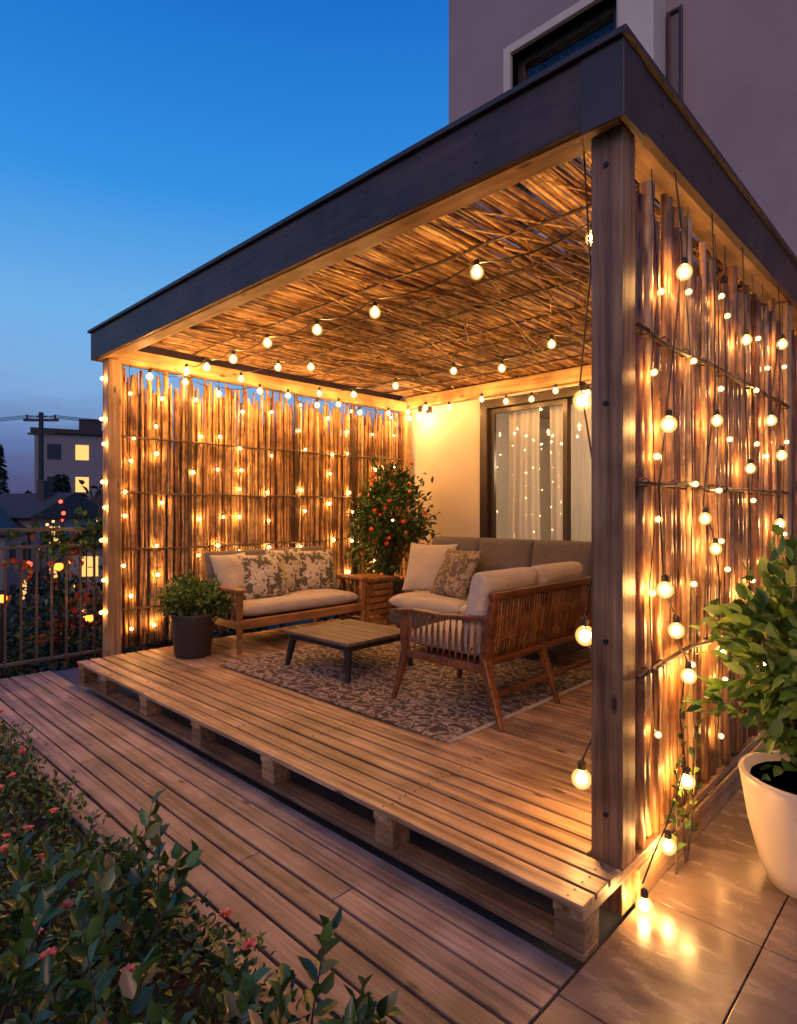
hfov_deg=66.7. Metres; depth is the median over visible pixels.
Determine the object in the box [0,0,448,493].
sky
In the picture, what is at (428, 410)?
string lights
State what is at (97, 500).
roof
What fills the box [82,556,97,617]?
lit windows
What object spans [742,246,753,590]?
string lights
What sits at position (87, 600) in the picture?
flowering bushes
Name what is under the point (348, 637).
coffee table
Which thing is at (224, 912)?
garden flowers
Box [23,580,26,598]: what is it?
lit windows
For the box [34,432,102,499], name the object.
walls
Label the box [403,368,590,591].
walls
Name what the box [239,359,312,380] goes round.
string lights
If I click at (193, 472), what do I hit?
fairy light curtain
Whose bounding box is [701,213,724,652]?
string lights
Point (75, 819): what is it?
bed edging
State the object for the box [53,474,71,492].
conifer tree
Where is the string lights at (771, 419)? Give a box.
[767,286,785,544]
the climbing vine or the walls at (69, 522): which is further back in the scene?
the walls at (69, 522)
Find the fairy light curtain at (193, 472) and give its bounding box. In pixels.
[100,363,394,629]
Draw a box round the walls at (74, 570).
[64,546,147,618]
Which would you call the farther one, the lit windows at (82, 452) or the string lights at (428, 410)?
the lit windows at (82, 452)
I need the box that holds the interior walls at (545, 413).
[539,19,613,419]
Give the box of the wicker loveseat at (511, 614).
[391,561,590,731]
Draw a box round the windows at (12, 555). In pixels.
[10,542,26,604]
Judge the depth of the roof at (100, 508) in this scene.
31.45 m
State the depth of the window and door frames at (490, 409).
6.50 m
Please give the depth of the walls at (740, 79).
5.23 m
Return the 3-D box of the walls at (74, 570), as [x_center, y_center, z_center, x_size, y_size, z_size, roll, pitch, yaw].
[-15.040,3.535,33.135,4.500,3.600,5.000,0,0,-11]
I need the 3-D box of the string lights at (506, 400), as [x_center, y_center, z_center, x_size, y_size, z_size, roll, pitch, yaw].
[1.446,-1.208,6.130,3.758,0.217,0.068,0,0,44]
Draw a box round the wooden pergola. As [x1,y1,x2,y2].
[87,23,796,915]
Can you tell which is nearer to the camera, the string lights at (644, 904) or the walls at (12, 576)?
the string lights at (644, 904)
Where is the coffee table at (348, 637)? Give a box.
[284,619,413,682]
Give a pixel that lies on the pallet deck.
(512, 800)
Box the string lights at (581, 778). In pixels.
[575,152,590,785]
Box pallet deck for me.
[77,615,766,962]
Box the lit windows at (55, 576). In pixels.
[50,526,59,577]
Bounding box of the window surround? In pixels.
[503,0,665,251]
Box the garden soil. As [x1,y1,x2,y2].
[0,749,269,1023]
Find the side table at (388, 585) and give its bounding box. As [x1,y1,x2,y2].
[338,573,394,624]
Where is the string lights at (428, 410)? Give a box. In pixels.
[417,406,431,419]
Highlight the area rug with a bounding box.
[220,640,590,743]
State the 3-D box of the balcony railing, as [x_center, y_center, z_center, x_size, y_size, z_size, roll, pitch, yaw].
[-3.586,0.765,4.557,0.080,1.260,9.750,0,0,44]
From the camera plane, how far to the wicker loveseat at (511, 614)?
3.59 m
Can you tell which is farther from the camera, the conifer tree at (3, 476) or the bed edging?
the conifer tree at (3, 476)
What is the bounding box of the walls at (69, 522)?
[13,517,94,606]
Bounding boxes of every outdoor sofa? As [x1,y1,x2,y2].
[195,546,368,654]
[389,536,590,665]
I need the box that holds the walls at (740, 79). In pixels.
[449,0,796,331]
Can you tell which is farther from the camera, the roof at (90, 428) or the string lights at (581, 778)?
the roof at (90, 428)
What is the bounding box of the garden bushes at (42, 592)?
[0,548,374,677]
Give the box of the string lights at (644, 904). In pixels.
[639,172,693,911]
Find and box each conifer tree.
[0,444,11,493]
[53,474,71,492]
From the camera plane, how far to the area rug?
4.04 m
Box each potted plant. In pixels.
[146,562,235,658]
[682,520,796,898]
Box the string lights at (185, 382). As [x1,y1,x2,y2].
[147,369,410,419]
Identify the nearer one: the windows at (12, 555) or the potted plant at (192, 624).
the potted plant at (192, 624)
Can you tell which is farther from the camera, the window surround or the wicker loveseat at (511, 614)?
the window surround
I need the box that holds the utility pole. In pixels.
[0,412,102,479]
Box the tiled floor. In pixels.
[533,741,796,1023]
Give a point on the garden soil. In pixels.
(179, 1008)
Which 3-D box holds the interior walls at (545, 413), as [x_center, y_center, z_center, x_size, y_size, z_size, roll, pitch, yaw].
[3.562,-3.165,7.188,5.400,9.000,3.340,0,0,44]
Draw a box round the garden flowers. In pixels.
[0,709,256,972]
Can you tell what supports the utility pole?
on the ground
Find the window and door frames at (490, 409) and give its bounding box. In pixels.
[480,1,682,540]
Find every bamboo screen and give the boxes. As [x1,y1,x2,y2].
[121,366,402,647]
[635,181,796,849]
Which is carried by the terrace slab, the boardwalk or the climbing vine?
the boardwalk
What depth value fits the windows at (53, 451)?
55.73 m
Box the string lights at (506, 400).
[407,383,590,413]
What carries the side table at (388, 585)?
on the pallet deck
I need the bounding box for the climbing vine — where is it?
[666,695,703,874]
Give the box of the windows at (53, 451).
[47,444,60,490]
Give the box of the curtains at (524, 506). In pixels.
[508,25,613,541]
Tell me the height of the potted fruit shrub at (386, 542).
1.823 m
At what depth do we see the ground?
27.40 m
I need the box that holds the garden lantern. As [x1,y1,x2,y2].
[0,558,92,678]
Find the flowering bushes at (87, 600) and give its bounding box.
[0,506,172,678]
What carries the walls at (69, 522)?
on the ground
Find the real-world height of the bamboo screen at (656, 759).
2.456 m
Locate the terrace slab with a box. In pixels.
[53,667,774,995]
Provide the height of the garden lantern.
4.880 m
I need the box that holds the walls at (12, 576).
[0,533,28,617]
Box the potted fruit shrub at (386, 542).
[344,455,441,615]
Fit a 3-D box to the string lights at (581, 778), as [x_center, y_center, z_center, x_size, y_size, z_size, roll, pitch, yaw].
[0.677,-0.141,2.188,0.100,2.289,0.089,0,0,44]
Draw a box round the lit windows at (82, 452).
[76,445,88,491]
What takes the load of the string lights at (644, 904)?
hanging from the wooden pergola
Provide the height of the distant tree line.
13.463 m
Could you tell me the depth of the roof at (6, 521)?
32.81 m
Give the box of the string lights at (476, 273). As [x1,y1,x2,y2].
[174,188,639,373]
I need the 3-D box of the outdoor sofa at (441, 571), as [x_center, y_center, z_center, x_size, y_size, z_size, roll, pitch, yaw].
[0.811,0.702,5.423,1.960,0.918,0.820,0,0,44]
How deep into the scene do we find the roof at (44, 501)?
35.73 m
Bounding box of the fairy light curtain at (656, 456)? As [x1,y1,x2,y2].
[649,169,787,737]
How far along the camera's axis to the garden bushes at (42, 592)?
20.46 m
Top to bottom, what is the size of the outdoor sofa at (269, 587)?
0.809 m
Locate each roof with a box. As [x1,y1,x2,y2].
[0,480,96,517]
[0,507,34,534]
[30,419,102,434]
[67,505,147,546]
[89,478,102,504]
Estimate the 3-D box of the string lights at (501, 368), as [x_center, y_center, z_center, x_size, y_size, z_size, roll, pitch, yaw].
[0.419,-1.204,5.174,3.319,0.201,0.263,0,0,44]
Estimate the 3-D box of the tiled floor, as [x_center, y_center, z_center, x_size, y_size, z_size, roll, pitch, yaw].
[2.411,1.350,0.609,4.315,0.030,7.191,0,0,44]
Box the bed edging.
[0,738,287,1023]
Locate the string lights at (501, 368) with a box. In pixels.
[318,334,590,396]
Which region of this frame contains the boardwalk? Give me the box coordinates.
[0,671,575,1023]
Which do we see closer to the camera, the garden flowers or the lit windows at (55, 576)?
the garden flowers
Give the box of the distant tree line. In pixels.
[0,480,254,540]
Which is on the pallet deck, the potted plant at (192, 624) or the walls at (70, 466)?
the potted plant at (192, 624)
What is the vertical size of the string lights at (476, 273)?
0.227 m
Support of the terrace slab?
on the ground
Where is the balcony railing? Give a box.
[0,526,339,667]
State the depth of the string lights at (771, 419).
3.35 m
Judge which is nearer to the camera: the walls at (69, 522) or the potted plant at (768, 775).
the potted plant at (768, 775)
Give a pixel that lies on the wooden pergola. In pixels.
(611, 105)
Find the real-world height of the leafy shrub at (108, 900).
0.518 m
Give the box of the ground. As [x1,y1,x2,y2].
[0,541,373,674]
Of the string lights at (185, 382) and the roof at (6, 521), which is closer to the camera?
the string lights at (185, 382)
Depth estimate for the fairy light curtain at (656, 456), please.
2.66 m
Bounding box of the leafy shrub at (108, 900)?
[0,738,404,1023]
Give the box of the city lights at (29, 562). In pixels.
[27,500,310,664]
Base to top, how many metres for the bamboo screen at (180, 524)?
2.434 m

